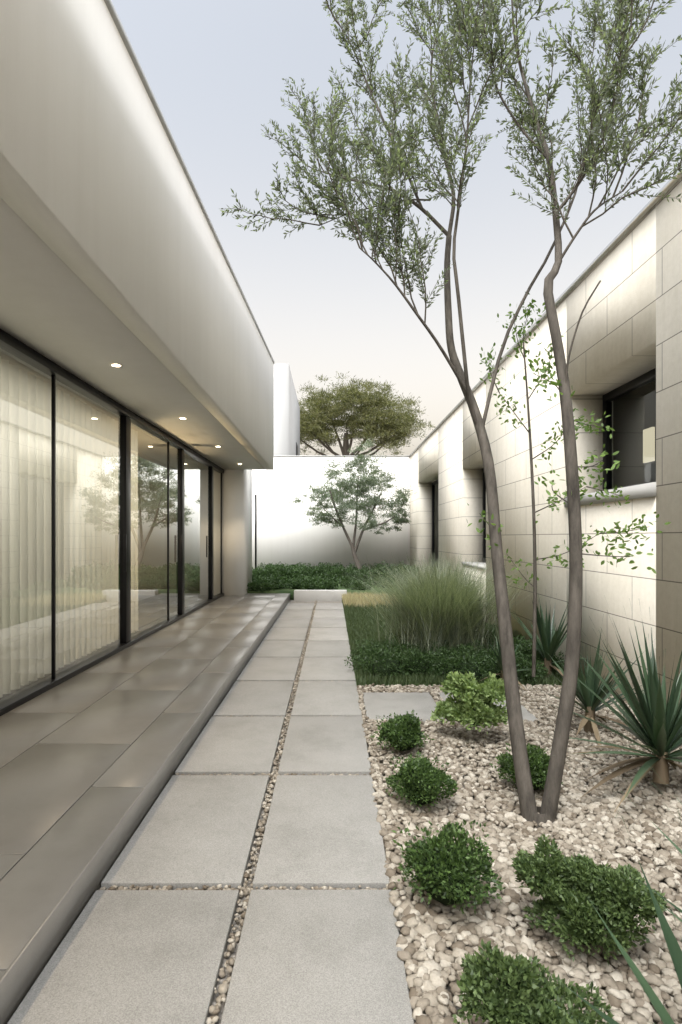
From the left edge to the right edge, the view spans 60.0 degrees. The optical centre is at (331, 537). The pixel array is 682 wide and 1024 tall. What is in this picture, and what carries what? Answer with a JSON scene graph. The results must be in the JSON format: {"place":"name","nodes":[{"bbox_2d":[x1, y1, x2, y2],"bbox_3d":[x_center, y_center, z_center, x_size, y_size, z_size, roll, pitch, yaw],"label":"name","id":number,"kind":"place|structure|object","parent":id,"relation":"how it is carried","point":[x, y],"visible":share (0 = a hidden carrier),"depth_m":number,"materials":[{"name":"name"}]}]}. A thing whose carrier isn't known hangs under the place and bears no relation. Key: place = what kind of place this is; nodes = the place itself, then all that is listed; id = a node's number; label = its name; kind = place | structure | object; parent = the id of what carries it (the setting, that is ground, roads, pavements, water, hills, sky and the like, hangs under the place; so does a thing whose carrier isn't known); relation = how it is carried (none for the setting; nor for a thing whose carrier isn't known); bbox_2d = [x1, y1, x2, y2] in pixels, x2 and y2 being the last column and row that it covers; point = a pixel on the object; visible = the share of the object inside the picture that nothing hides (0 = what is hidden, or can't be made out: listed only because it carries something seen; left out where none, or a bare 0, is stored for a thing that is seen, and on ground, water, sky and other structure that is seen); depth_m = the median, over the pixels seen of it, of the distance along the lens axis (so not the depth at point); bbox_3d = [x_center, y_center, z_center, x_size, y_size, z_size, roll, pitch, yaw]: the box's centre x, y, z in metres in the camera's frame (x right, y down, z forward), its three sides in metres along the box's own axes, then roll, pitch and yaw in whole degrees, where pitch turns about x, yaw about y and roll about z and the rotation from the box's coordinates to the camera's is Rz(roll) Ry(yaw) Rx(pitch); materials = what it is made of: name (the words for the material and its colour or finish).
{"place":"outdoors","nodes":[
{"label":"outdoors","id":0,"kind":"place"},
{"bbox_2d":[0,593,289,978],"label":"terrace tiles","id":1,"kind":"object","parent":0,"point":[84,755],"visible":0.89,"depth_m":3.44,"materials":[{"name":"grey tile"}]},
{"bbox_2d":[297,371,434,455],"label":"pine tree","id":2,"kind":"object","parent":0,"point":[394,427],"depth_m":40.20,"materials":[{"name":"green plant"}]},
{"bbox_2d":[111,0,681,455],"label":"sky","id":3,"kind":"structure","parent":0,"point":[214,70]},
{"bbox_2d":[209,600,681,1023],"bbox_3d":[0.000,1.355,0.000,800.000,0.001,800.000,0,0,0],"label":"ground","id":4,"kind":"structure","parent":0,"point":[233,956],"depth_m":2.16,"materials":[{"name":"beige gravel"}]},
{"bbox_2d":[0,627,142,699],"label":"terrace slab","id":5,"kind":"structure","parent":4,"relation":"on","point":[65,666],"depth_m":5.59,"materials":[{"name":"grey concrete"}]},
{"bbox_2d":[0,0,273,594],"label":"house walls","id":6,"kind":"structure","parent":5,"relation":"on","point":[97,195],"depth_m":3.47,"materials":[{"name":"white paint"}]},
{"bbox_2d":[0,356,137,697],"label":"curtain","id":7,"kind":"object","parent":6,"relation":"hanging from","point":[86,529],"visible":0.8,"depth_m":5.31,"materials":[{"name":"white fabric"}]},
{"bbox_2d":[0,351,144,594],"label":"house interior","id":8,"kind":"object","parent":6,"relation":"in","point":[141,532],"depth_m":12.20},
{"bbox_2d":[0,329,223,715],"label":"house frames","id":9,"kind":"structure","parent":6,"relation":"attached to","point":[20,351],"depth_m":6.42,"materials":[{"name":"black metal"}]},
{"bbox_2d":[142,427,220,633],"bbox_3d":[-2.270,-0.085,4.100,0.001,2.490,16.200,0,0,0],"label":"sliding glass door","id":10,"kind":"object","parent":9,"relation":"in","point":[197,525],"visible":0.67,"depth_m":8.53,"materials":[{"name":"clear glass"}]},
{"bbox_2d":[0,197,265,469],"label":"soffit","id":11,"kind":"structure","parent":6,"relation":"attached to","point":[54,308],"depth_m":4.24,"materials":[{"name":"white paint"}]},
{"bbox_2d":[138,595,143,627],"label":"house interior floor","id":12,"kind":"structure","parent":6,"relation":"in","point":[140,608],"depth_m":9.83,"materials":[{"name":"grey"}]},
{"bbox_2d":[104,0,274,363],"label":"roof edge trim","id":13,"kind":"structure","parent":6,"relation":"on","point":[121,30],"depth_m":4.28,"materials":[{"name":"grey"}]},
{"bbox_2d":[0,594,289,1023],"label":"terrace kerb","id":14,"kind":"structure","parent":4,"relation":"on","point":[20,976],"depth_m":2.22,"materials":[{"name":"concrete"}]},
{"bbox_2d":[7,603,539,1023],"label":"pavers","id":15,"kind":"object","parent":4,"relation":"on","point":[311,956],"visible":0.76,"depth_m":2.28,"materials":[{"name":"concrete"}]},
{"bbox_2d":[274,364,299,455],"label":"building","id":16,"kind":"structure","parent":4,"relation":"on","point":[286,422],"depth_m":20.00,"materials":[{"name":"paint"}]},
{"bbox_2d":[255,443,297,567],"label":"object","id":17,"kind":"object","parent":16,"relation":"attached to","point":[256,519],"visible":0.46,"depth_m":17.69,"materials":[{"name":"white"}]},
{"bbox_2d":[252,457,409,569],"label":"back wall","id":18,"kind":"structure","parent":4,"relation":"on","point":[288,533],"depth_m":17.70,"materials":[{"name":"white paint"}]},
{"bbox_2d":[274,456,408,456],"bbox_3d":[-1.845,-2.435,17.849,8.310,0.030,0.322,0,0,0],"label":"wall coping","id":19,"kind":"object","parent":18,"relation":"on","point":[339,456],"visible":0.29,"depth_m":17.69,"materials":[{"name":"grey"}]},
{"bbox_2d":[99,600,681,1023],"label":"gravel pebbles","id":20,"kind":"object","parent":4,"relation":"on","point":[432,966],"visible":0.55,"depth_m":2.54,"materials":[{"name":"beige gravel"}]},
{"bbox_2d":[220,0,681,827],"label":"tree","id":21,"kind":"object","parent":20,"relation":"on","point":[341,136],"depth_m":2.93,"materials":[{"name":"plant"}]},
{"bbox_2d":[430,671,507,733],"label":"variegated shrub leaves","id":22,"kind":"object","parent":20,"relation":"on","point":[468,692],"visible":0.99,"depth_m":3.75,"materials":[{"name":"green plant"}]},
{"bbox_2d":[452,834,669,1023],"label":"shrubs","id":23,"kind":"object","parent":20,"relation":"on","point":[532,989],"visible":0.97,"depth_m":1.76,"materials":[{"name":"green plant"}]},
{"bbox_2d":[247,584,551,686],"bbox_3d":[-0.125,1.270,11.475,4.950,0.220,12.450,0,0,0],"label":"lawn bed","id":24,"kind":"object","parent":4,"relation":"on","point":[291,590],"visible":0.04,"depth_m":12.89,"materials":[{"name":"green plant"}]},
{"bbox_2d":[294,590,346,600],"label":"concrete step","id":25,"kind":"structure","parent":24,"relation":"on","point":[317,595],"depth_m":12.50,"materials":[{"name":"concrete"}]},
{"bbox_2d":[288,438,416,568],"bbox_3d":[0.509,-0.822,16.183,3.491,4.047,2.354,0,0,0],"label":"olive tree","id":26,"kind":"object","parent":24,"relation":"on","point":[364,482],"depth_m":15.89,"materials":[{"name":"green plant"}]},
{"bbox_2d":[341,591,398,608],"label":"ornamental grass","id":27,"kind":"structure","parent":24,"relation":"on","point":[352,598],"depth_m":11.54,"materials":[{"name":"yellow plant"}]},
{"bbox_2d":[246,560,564,684],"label":"groundcover leaves","id":28,"kind":"object","parent":24,"relation":"on","point":[333,575],"visible":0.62,"depth_m":6.05,"materials":[{"name":"green plant"}]},
{"bbox_2d":[249,572,637,1023],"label":"shrub","id":29,"kind":"object","parent":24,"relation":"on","point":[446,901],"visible":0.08,"depth_m":3.55,"materials":[{"name":"green plant"}]},
{"bbox_2d":[368,709,562,913],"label":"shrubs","id":30,"kind":"object","parent":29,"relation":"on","point":[424,770],"visible":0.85,"depth_m":2.17,"materials":[{"name":"green plant"}]},
{"bbox_2d":[340,551,558,653],"bbox_3d":[1.229,0.727,6.972,2.672,1.186,3.600,0,0,0],"label":"ornamental grass clump","id":31,"kind":"object","parent":24,"relation":"on","point":[437,607],"visible":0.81,"depth_m":6.06,"materials":[{"name":"green plant"}]},
{"bbox_2d":[342,600,584,686],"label":"lawn grass","id":32,"kind":"structure","parent":24,"relation":"on","point":[360,623],"depth_m":7.30,"materials":[{"name":"green plant"}]},
{"bbox_2d":[467,292,670,676],"bbox_3d":[1.173,-0.316,3.090,0.976,2.212,0.961,0,0,0],"label":"sapling","id":33,"kind":"object","parent":24,"relation":"on","point":[587,461],"depth_m":3.30,"materials":[{"name":"green plant"}]},
{"bbox_2d":[410,177,681,704],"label":"house wall","id":34,"kind":"structure","parent":4,"relation":"on","point":[629,327],"depth_m":5.41,"materials":[{"name":"beige stone"}]},
{"bbox_2d":[432,368,655,568],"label":"house window frames","id":35,"kind":"structure","parent":34,"relation":"attached to","point":[631,385],"depth_m":5.83,"materials":[{"name":"black metal"}]},
{"bbox_2d":[435,401,612,569],"bbox_3d":[4.675,-0.350,5.850,3.350,3.940,23.700,0,0,0],"label":"window frame","id":36,"kind":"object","parent":35,"relation":"in","point":[436,522],"depth_m":16.74,"materials":[{"name":"black metal"}]},
{"bbox_2d":[643,427,654,462],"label":"window reflection","id":37,"kind":"object","parent":36,"relation":"attached to","point":[648,444],"visible":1,"depth_m":5.45,"materials":[{"name":"beige glass"}]},
{"bbox_2d":[409,168,681,456],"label":"wall coping","id":38,"kind":"object","parent":34,"relation":"on","point":[653,201],"visible":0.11,"depth_m":5.26,"materials":[{"name":"beige stone"}]},
{"bbox_2d":[462,482,655,568],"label":"house sills","id":39,"kind":"structure","parent":34,"relation":"attached to","point":[645,490],"depth_m":4.75,"materials":[{"name":"beige stone"}]},
{"bbox_2d":[613,380,655,487],"bbox_3d":[2.980,0.070,10.140,0.040,3.700,12.320,0,0,0],"label":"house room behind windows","id":40,"kind":"object","parent":34,"relation":"in","point":[634,414],"visible":0.03,"depth_m":5.79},
{"bbox_2d":[482,658,681,829],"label":"dry yucca leaves","id":41,"kind":"object","parent":4,"relation":"on","point":[660,767],"visible":0.56,"depth_m":3.02,"materials":[{"name":"beige plant"}]},
{"bbox_2d":[481,585,681,1023],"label":"yucca leaves","id":42,"kind":"object","parent":41,"relation":"on","point":[660,723],"visible":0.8,"depth_m":3.05,"materials":[{"name":"green plant"}]}
]}

